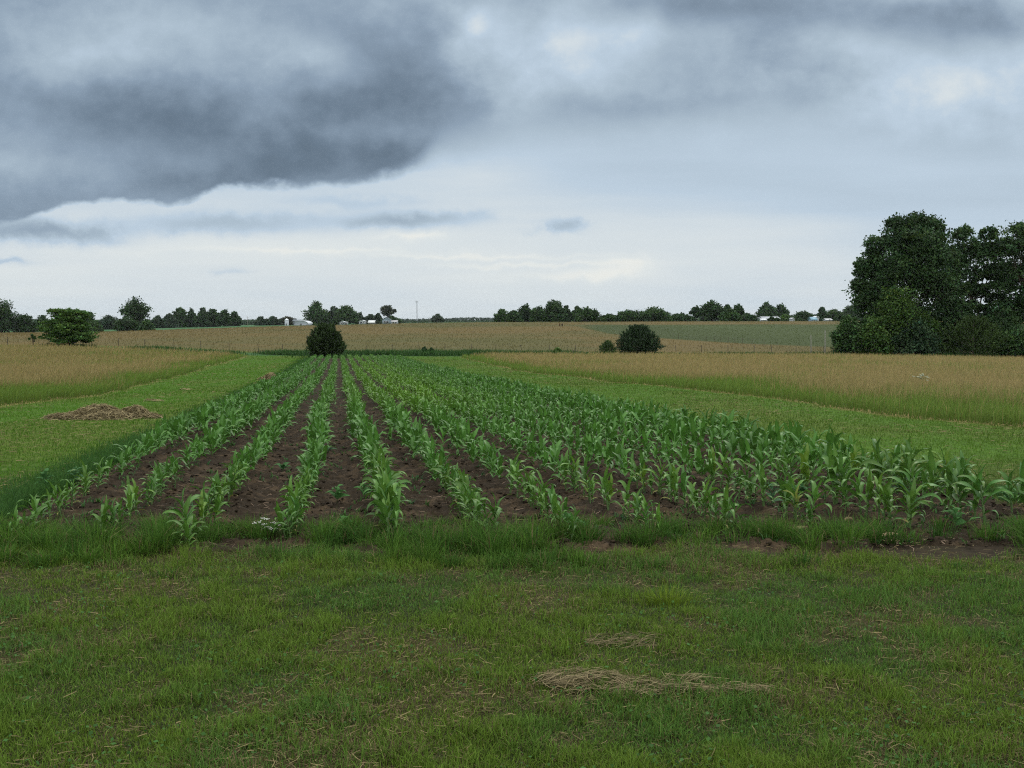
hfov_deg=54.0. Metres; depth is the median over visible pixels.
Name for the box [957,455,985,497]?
corn plant
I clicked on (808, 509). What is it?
corn plant
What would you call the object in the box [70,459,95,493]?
corn plant
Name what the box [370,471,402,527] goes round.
corn plant
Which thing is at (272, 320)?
distant tree
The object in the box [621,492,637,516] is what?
corn plant
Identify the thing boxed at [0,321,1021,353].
hill grass
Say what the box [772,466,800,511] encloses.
corn plant
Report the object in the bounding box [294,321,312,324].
barn
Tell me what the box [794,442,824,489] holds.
corn plant
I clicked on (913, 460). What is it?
corn plant
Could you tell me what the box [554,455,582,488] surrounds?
corn plant
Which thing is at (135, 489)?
corn plant
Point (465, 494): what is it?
corn plant
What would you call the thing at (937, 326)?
leaning sapling
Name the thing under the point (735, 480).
corn plant
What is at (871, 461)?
corn plant
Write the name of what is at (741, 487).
corn plant
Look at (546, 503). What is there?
corn plant
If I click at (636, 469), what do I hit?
corn plant
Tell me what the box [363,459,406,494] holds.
corn plant
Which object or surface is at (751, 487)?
corn plant
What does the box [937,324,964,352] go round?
dark thicket bush
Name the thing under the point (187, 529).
corn plant
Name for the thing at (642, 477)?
corn plant
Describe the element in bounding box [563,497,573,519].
corn plant
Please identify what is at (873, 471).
corn plant
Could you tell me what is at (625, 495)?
corn plant
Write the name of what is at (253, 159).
sky
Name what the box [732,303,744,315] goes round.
skyline tree
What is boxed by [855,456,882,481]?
corn plant
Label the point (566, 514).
broadleaf weed
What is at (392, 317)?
farm bush
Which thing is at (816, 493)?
corn plant
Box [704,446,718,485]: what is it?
corn plant
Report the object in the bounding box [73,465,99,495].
corn plant
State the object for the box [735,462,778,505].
corn plant
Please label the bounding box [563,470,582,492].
corn plant
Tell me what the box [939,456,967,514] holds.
corn plant
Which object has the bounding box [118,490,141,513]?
corn plant
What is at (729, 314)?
skyline bush
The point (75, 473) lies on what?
broadleaf weed
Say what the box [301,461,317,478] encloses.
corn plant
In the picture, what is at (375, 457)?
corn plant
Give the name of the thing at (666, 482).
corn plant
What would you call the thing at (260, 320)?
distant tree
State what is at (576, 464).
corn plant
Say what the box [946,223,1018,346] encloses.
open crowned tree
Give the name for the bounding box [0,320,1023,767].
ground
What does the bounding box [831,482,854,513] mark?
corn plant
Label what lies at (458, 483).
corn plant
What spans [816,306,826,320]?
pointed tree
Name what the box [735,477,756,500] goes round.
corn plant
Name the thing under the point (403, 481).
corn plant
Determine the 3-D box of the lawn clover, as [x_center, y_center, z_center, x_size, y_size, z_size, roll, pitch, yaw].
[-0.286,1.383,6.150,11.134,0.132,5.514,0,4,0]
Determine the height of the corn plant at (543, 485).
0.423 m
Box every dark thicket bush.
[828,314,867,353]
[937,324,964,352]
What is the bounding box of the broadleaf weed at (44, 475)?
[35,468,54,484]
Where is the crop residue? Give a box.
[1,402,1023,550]
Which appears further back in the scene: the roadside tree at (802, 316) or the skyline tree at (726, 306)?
the roadside tree at (802, 316)
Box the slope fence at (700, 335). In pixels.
[584,324,761,344]
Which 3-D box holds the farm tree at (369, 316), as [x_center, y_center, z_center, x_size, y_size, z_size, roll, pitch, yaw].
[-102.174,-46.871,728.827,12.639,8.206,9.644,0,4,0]
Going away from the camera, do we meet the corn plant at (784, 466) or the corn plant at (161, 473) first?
the corn plant at (161, 473)
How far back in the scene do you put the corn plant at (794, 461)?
11.04 m
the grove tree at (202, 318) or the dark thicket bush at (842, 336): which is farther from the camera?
the grove tree at (202, 318)
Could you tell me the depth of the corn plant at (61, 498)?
9.54 m
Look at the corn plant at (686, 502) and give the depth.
9.60 m
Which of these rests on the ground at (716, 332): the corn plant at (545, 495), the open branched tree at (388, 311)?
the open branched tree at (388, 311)
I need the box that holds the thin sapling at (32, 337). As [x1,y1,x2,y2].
[28,334,36,345]
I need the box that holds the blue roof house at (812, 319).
[807,317,817,320]
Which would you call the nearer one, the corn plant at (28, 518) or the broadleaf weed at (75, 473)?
the corn plant at (28, 518)
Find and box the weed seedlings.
[51,390,1020,545]
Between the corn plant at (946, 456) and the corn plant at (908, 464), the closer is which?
the corn plant at (908, 464)
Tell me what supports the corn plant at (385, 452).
on the corn soil
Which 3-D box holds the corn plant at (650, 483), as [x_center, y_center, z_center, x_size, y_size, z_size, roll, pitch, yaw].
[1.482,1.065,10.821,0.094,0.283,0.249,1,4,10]
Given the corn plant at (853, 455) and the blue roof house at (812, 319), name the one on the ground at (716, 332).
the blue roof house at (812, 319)
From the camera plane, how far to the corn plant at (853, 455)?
11.10 m
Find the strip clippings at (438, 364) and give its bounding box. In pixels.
[0,363,1022,503]
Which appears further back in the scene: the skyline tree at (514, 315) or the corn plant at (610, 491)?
the skyline tree at (514, 315)
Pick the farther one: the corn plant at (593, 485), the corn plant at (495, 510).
the corn plant at (593, 485)
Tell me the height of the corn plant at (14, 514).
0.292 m
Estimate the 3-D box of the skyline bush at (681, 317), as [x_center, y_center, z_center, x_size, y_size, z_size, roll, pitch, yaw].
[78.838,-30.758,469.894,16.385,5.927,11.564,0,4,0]
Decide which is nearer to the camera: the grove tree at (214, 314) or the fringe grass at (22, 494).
the fringe grass at (22, 494)
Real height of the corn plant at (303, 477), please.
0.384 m
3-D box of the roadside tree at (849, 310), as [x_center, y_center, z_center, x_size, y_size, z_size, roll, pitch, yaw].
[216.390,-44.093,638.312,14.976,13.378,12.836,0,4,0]
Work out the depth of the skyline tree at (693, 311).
432.94 m
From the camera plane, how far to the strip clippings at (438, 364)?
20.83 m
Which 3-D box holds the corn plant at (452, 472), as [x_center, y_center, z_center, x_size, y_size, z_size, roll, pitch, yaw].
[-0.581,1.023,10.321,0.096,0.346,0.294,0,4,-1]
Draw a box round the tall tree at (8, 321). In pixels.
[0,298,28,332]
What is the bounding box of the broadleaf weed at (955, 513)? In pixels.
[941,505,966,528]
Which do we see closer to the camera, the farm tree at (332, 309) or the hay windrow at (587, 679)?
the hay windrow at (587, 679)
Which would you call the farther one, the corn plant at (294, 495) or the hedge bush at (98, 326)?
the hedge bush at (98, 326)
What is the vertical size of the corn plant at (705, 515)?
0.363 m
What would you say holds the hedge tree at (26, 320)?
on the ground at (716, 332)
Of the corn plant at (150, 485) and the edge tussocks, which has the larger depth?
the corn plant at (150, 485)
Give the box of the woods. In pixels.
[16,312,1021,325]
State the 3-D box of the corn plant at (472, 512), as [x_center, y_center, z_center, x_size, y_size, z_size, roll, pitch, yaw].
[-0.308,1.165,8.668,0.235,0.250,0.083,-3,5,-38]
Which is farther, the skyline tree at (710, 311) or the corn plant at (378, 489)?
the skyline tree at (710, 311)
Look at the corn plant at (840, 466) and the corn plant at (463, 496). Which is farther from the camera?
the corn plant at (840, 466)
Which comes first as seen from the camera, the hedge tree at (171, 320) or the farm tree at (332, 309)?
the hedge tree at (171, 320)
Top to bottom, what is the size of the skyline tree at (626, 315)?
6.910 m
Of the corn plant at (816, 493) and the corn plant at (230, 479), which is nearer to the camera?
the corn plant at (816, 493)
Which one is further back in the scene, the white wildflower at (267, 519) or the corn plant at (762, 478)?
the corn plant at (762, 478)
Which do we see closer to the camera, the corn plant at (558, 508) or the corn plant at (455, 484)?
the corn plant at (558, 508)
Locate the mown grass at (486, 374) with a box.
[0,350,1023,504]
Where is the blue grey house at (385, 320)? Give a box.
[382,317,390,323]
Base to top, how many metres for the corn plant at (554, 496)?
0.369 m
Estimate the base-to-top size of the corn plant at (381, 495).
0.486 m
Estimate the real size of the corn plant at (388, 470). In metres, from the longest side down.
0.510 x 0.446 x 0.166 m
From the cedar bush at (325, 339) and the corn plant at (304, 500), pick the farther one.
the cedar bush at (325, 339)
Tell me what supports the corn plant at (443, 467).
on the corn soil
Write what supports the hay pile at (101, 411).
on the ground at (716, 332)
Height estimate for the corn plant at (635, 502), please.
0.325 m
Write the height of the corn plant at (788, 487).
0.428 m
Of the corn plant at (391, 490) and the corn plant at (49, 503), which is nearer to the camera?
the corn plant at (391, 490)
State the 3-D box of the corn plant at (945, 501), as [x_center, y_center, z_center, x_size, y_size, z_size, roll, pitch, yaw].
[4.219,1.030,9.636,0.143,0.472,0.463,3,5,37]
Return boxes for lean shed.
[368,320,376,323]
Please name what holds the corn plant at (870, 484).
on the corn soil
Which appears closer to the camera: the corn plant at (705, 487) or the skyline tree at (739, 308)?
the corn plant at (705, 487)
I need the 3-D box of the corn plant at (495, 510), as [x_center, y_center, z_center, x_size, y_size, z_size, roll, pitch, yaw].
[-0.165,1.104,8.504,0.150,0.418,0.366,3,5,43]
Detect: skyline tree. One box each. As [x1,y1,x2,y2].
[493,308,510,321]
[507,310,523,321]
[517,303,530,321]
[529,305,550,321]
[542,299,567,321]
[562,305,572,321]
[572,305,581,321]
[572,306,600,321]
[612,309,644,321]
[638,306,671,321]
[688,305,700,320]
[697,299,725,320]
[721,304,731,319]
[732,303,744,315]
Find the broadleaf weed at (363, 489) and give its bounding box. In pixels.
[354,483,370,497]
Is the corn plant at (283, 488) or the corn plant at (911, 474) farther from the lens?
the corn plant at (911, 474)
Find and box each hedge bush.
[88,320,103,331]
[112,316,140,330]
[140,319,155,330]
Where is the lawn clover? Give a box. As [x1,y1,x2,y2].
[0,522,1023,767]
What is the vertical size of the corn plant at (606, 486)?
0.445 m
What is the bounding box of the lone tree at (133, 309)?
[117,295,153,322]
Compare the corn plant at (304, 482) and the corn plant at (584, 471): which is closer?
the corn plant at (304, 482)
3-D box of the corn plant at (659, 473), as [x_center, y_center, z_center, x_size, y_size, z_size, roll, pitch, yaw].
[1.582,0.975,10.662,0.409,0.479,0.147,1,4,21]
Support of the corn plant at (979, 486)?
on the corn soil
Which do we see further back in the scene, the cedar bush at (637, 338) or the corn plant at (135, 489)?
the cedar bush at (637, 338)
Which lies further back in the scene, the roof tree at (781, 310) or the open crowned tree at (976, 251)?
the roof tree at (781, 310)
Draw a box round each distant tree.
[254,316,264,325]
[264,316,282,324]
[280,316,296,324]
[431,314,443,322]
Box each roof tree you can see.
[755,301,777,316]
[776,303,789,316]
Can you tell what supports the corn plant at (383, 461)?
on the corn soil
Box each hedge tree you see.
[13,313,39,332]
[34,315,48,331]
[84,311,97,322]
[98,315,117,329]
[150,315,166,327]
[163,313,178,327]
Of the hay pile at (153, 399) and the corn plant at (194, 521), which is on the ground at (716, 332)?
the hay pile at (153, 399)
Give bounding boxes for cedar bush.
[305,321,346,356]
[599,340,617,351]
[615,323,665,353]
[938,313,1012,356]
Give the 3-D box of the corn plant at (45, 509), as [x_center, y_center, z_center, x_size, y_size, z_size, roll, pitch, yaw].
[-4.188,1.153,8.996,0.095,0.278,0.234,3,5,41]
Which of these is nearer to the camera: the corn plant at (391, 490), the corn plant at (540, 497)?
the corn plant at (391, 490)
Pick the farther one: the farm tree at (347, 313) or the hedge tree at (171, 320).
the farm tree at (347, 313)
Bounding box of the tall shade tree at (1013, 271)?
[982,220,1023,329]
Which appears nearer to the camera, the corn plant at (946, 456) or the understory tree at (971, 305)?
the corn plant at (946, 456)
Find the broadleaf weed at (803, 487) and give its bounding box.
[793,483,810,496]
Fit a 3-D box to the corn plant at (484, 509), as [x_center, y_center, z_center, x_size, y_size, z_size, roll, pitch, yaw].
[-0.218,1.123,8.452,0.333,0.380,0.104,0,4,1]
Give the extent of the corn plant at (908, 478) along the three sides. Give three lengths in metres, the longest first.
0.636 x 0.509 x 0.190 m
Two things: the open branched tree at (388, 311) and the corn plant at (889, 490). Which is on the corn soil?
the corn plant at (889, 490)
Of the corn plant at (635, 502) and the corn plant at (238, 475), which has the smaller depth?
the corn plant at (635, 502)
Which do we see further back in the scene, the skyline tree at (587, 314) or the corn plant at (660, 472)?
the skyline tree at (587, 314)
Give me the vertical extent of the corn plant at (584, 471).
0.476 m
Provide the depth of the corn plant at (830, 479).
9.86 m
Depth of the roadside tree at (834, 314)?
635.64 m
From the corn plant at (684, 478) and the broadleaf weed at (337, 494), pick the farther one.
the broadleaf weed at (337, 494)
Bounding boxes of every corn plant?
[7,504,23,533]
[16,494,50,521]
[17,510,35,528]
[29,494,47,524]
[36,488,58,520]
[36,500,52,520]
[40,479,69,515]
[53,485,71,511]
[58,471,89,505]
[63,482,72,509]
[69,482,80,502]
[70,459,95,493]
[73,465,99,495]
[76,476,91,496]
[87,495,118,534]
[89,456,111,482]
[90,468,107,488]
[90,497,123,529]
[97,499,120,528]
[115,498,130,525]
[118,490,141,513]
[120,476,138,508]
[126,478,155,514]
[126,484,136,520]
[140,469,163,502]
[140,486,152,506]
[143,474,158,504]
[147,467,169,492]
[148,465,171,493]
[149,466,173,495]
[162,494,205,543]
[164,462,184,487]
[164,484,202,535]
[178,511,203,541]
[179,519,196,546]
[180,512,207,536]
[188,479,223,523]
[192,491,221,532]
[192,493,219,516]
[201,477,235,504]
[203,493,208,522]
[205,474,215,506]
[206,475,237,510]
[209,494,229,523]
[210,470,229,506]
[219,490,225,513]
[220,461,245,500]
[221,457,249,489]
[222,477,230,501]
[223,464,247,494]
[228,465,238,494]
[237,461,245,485]
[273,501,288,538]
[274,504,299,537]
[276,475,307,500]
[279,480,311,515]
[280,489,309,513]
[281,491,306,528]
[284,505,303,534]
[285,481,306,518]
[286,496,303,530]
[288,499,310,529]
[295,466,313,497]
[295,476,305,502]
[297,472,319,498]
[298,491,314,515]
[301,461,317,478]
[302,472,316,498]
[309,475,316,497]
[360,454,379,486]
[361,443,398,481]
[362,467,391,489]
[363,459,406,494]
[364,447,393,475]
[364,450,381,466]
[365,476,412,525]
[365,477,385,523]
[368,460,402,498]
[369,470,411,498]
[370,463,408,504]
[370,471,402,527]
[370,497,401,522]
[371,486,402,539]
[372,478,402,524]
[374,452,384,471]
[375,464,393,506]
[380,467,385,485]
[381,493,392,533]
[390,487,400,538]
[429,456,452,489]
[434,460,458,486]
[440,468,458,500]
[441,464,449,491]
[441,469,450,492]
[445,479,480,517]
[448,470,458,507]
[448,476,469,510]
[448,482,486,517]
[449,483,473,518]
[450,468,455,498]
[450,483,490,522]
[454,469,480,510]
[454,474,480,514]
[454,492,479,514]
[463,508,483,523]
[465,490,492,517]
[466,495,503,526]
[470,493,498,527]
[476,493,511,528]
[498,452,526,481]
[499,456,524,492]
[506,460,534,496]
[509,466,539,491]
[511,473,527,500]
[518,471,534,506]
[520,476,539,507]
[527,470,559,507]
[527,481,550,514]
[534,486,545,514]
[536,494,551,517]
[545,483,561,517]
[550,500,569,524]
[551,489,561,523]
[554,450,570,488]
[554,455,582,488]
[559,453,584,490]
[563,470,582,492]
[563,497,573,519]
[563,512,582,541]
[566,505,581,523]
[572,452,601,495]
[576,474,598,499]
[578,473,600,502]
[587,475,595,501]
[592,466,616,510]
[596,483,612,503]
[608,472,621,507]
[612,477,641,517]
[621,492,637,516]
[625,458,646,487]
[625,488,642,521]
[627,493,649,522]
[629,463,652,490]
[629,493,657,526]
[633,466,647,490]
[636,504,655,529]
[639,450,651,488]
[643,454,677,493]
[644,462,668,494]
[647,471,653,494]
[654,502,660,535]
[655,459,675,501]
[659,463,681,501]
[659,468,670,496]
[669,464,680,504]
[675,465,695,507]
[675,491,698,512]
[683,480,704,514]
[692,483,722,518]
[693,479,720,515]
[695,479,722,520]
[703,449,714,486]
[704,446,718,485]
[704,492,722,524]
[709,450,744,486]
[714,454,742,489]
[714,483,734,528]
[715,492,751,527]
[718,492,740,521]
[729,466,752,499]
[729,468,740,491]
[732,458,757,500]
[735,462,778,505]
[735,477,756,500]
[739,474,767,501]
[741,471,757,503]
[753,464,777,506]
[764,438,798,486]
[766,453,789,479]
[771,447,810,482]
[771,451,795,481]
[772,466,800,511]
[773,474,811,518]
[781,472,794,516]
[783,484,804,521]
[793,477,835,525]
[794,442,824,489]
[794,458,810,484]
[795,456,829,496]
[799,462,815,493]
[804,497,814,524]
[811,464,834,502]
[820,442,851,503]
[820,445,854,504]
[823,448,865,507]
[824,463,863,505]
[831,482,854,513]
[835,468,866,513]
[849,443,865,485]
[854,444,886,491]
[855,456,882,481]
[856,468,880,515]
[858,446,916,494]
[865,472,898,519]
[866,442,895,492]
[866,454,893,489]
[872,481,896,521]
[875,478,896,522]
[877,450,902,485]
[883,447,928,501]
[884,463,943,525]
[890,478,932,521]
[891,439,927,481]
[892,478,930,527]
[894,449,929,500]
[896,444,935,485]
[896,464,928,497]
[900,436,925,481]
[912,448,956,508]
[918,469,927,507]
[921,446,940,489]
[923,445,966,495]
[927,445,959,493]
[931,466,970,509]
[935,456,983,517]
[938,454,957,487]
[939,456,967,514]
[942,468,962,513]
[950,449,970,499]
[952,463,1013,524]
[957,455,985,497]
[962,463,994,499]
[966,468,998,521]
[995,466,1023,511]
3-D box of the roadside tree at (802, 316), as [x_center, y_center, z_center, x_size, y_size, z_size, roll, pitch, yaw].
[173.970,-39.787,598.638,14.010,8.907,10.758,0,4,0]
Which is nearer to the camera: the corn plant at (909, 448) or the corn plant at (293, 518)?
the corn plant at (293, 518)
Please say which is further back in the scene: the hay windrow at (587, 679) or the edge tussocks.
the edge tussocks
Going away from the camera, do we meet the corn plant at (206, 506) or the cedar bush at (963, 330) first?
the corn plant at (206, 506)
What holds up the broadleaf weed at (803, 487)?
on the corn soil
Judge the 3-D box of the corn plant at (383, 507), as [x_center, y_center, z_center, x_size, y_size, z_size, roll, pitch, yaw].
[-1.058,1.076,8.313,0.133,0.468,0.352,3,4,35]
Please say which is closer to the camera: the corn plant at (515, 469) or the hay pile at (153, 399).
the corn plant at (515, 469)
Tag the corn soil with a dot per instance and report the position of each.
(261, 493)
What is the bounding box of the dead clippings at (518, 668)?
[0,516,1023,767]
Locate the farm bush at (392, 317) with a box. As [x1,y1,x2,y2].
[381,315,402,323]
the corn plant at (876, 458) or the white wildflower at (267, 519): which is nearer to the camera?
the white wildflower at (267, 519)
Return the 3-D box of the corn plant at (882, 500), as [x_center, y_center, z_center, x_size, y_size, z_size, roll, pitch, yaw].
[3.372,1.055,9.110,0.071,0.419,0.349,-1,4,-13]
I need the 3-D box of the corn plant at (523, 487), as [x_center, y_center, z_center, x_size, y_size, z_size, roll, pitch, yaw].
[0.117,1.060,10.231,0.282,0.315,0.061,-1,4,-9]
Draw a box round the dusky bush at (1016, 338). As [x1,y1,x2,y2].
[994,322,1023,357]
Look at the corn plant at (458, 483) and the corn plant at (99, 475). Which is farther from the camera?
the corn plant at (99, 475)
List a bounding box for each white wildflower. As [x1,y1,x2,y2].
[252,517,281,537]
[913,373,928,384]
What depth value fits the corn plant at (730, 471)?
10.75 m
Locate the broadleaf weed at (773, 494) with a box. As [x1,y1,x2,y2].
[766,482,782,504]
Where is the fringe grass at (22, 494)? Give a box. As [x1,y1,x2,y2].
[0,357,1021,522]
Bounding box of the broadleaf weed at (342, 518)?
[334,515,360,525]
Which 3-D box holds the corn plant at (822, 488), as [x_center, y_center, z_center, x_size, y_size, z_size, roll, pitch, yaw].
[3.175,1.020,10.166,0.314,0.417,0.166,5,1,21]
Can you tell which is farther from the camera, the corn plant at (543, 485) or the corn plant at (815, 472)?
the corn plant at (815, 472)
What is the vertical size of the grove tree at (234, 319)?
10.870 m
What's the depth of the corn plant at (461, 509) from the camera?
9.24 m
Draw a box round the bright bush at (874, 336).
[852,316,894,354]
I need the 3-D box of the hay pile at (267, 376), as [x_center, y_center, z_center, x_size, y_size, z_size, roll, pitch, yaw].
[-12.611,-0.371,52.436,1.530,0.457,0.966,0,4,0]
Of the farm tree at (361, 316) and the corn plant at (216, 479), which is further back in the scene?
the farm tree at (361, 316)
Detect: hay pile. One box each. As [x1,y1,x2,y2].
[29,402,167,420]
[143,398,163,401]
[256,373,276,379]
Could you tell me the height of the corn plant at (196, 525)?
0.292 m
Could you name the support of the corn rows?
on the corn soil
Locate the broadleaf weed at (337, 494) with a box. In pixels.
[326,484,349,501]
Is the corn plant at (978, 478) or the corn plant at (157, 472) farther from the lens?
the corn plant at (157, 472)
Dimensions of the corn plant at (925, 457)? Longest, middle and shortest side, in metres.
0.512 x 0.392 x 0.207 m
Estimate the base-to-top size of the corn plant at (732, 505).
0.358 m
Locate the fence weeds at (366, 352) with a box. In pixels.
[38,341,1017,358]
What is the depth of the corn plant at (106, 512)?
8.47 m
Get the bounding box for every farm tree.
[300,300,332,324]
[328,306,337,323]
[332,305,361,324]
[356,312,365,323]
[365,314,373,323]
[373,313,382,323]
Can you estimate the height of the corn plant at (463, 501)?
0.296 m
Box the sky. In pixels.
[0,0,1023,319]
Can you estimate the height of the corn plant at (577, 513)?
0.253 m
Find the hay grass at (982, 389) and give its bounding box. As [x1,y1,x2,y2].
[0,342,1023,426]
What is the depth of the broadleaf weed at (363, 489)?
10.65 m
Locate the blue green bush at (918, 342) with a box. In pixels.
[888,317,943,354]
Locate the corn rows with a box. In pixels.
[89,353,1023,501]
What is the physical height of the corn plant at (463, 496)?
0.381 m
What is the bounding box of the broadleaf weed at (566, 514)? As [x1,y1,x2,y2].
[558,512,583,524]
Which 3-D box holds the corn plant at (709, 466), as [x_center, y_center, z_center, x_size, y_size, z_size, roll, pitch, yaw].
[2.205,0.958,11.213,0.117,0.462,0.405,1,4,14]
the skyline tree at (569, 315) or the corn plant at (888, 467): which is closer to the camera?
the corn plant at (888, 467)
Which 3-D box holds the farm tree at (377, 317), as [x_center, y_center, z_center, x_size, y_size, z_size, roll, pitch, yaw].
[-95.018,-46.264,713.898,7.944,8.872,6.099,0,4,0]
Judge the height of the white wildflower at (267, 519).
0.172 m
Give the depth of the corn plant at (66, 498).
9.83 m
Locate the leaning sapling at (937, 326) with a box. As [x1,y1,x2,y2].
[925,318,948,353]
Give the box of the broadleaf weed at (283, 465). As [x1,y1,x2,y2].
[274,462,289,471]
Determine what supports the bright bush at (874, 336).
on the ground at (716, 332)
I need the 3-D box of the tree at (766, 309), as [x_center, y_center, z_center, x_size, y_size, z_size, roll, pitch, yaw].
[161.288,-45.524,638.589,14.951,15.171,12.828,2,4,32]
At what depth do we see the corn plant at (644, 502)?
8.70 m
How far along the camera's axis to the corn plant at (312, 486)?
10.58 m
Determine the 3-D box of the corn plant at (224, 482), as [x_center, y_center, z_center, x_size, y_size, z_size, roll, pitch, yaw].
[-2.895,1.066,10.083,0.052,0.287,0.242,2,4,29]
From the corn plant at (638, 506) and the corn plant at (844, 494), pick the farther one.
the corn plant at (844, 494)
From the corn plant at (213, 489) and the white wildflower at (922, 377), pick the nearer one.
the corn plant at (213, 489)
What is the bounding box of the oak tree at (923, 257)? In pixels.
[841,209,975,351]
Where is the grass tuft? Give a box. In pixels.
[623,577,714,607]
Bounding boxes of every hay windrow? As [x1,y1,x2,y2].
[528,664,777,699]
[583,631,667,649]
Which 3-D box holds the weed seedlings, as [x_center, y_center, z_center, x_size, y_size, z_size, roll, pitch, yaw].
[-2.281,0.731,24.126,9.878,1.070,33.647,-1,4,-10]
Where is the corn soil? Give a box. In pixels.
[5,358,1023,556]
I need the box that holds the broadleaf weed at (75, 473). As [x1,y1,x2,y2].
[67,466,83,485]
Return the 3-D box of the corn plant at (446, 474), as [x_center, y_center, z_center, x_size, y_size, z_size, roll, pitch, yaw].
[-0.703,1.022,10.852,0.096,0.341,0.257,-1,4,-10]
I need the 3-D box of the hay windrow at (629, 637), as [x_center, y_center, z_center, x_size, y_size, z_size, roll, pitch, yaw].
[0.624,1.413,5.553,0.501,0.081,0.301,0,4,0]
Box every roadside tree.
[793,310,814,320]
[826,308,845,320]
[843,305,861,320]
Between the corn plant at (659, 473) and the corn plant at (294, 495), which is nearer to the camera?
the corn plant at (294, 495)
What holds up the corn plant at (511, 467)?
on the corn soil
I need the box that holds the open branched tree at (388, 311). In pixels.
[380,305,396,317]
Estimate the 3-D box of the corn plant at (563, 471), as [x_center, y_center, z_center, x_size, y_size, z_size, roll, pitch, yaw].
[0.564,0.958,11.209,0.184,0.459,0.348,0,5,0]
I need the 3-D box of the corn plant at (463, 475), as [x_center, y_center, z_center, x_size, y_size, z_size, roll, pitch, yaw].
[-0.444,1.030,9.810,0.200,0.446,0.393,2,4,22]
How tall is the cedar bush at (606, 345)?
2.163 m
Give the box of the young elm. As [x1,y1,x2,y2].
[859,285,940,353]
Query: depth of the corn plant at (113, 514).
8.33 m
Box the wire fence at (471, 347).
[7,337,988,352]
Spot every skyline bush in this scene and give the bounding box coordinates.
[598,313,620,321]
[669,312,698,321]
[717,308,741,320]
[740,313,758,320]
[779,314,795,320]
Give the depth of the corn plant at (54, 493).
9.41 m
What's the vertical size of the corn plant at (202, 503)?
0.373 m
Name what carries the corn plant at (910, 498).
on the corn soil
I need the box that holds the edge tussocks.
[0,505,1023,593]
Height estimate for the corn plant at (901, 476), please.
0.609 m
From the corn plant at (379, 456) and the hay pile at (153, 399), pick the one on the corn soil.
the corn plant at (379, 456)
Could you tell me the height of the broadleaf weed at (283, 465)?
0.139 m
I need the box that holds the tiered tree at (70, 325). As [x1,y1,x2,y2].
[33,308,100,344]
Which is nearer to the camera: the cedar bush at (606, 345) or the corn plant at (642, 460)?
the corn plant at (642, 460)
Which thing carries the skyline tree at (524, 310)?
on the ground at (716, 332)
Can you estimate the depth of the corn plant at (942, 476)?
10.65 m
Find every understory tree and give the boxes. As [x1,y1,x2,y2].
[943,296,980,351]
[971,304,1023,354]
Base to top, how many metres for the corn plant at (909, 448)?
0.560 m
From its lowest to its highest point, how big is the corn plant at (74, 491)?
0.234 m
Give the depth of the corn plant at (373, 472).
10.08 m
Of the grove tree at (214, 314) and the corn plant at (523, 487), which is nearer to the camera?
the corn plant at (523, 487)
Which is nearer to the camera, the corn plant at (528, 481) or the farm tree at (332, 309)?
the corn plant at (528, 481)
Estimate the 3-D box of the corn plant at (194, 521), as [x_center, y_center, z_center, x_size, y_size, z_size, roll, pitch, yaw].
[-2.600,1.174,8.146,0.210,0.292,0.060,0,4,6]
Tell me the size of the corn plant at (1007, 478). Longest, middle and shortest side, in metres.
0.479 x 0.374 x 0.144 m
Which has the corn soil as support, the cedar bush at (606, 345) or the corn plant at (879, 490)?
the corn plant at (879, 490)
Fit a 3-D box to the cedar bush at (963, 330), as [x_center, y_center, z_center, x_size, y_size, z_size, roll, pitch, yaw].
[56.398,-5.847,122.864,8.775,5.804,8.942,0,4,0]
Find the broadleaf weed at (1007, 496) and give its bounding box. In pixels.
[989,485,1017,505]
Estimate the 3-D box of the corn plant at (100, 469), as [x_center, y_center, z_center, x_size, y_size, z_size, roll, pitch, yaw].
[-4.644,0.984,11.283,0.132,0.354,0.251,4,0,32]
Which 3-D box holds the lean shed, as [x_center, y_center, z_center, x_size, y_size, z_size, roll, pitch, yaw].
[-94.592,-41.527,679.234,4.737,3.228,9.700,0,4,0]
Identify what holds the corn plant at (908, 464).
on the corn soil
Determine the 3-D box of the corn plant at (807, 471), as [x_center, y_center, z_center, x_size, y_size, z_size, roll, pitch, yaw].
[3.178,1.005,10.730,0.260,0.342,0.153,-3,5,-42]
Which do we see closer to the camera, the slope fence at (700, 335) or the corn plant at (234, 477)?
the corn plant at (234, 477)
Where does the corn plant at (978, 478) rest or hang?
on the corn soil
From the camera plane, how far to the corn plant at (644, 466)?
11.01 m
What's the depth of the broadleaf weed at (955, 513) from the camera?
8.85 m
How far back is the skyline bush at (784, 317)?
556.36 m
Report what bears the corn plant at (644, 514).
on the corn soil
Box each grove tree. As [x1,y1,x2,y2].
[172,307,188,327]
[186,307,195,326]
[192,307,213,326]
[207,308,220,326]
[215,309,230,326]
[227,311,241,325]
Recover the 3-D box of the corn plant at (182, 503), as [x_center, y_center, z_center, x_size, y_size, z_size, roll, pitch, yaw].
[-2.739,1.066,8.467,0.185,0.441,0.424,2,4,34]
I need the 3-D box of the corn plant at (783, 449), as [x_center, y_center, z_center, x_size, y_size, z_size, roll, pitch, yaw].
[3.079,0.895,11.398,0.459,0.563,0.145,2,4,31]
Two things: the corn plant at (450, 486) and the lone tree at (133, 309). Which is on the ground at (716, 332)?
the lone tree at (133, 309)
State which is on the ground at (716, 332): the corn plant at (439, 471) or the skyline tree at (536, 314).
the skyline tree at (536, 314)
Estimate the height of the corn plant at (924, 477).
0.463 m
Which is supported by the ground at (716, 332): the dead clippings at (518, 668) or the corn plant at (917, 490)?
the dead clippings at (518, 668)
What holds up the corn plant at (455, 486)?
on the corn soil

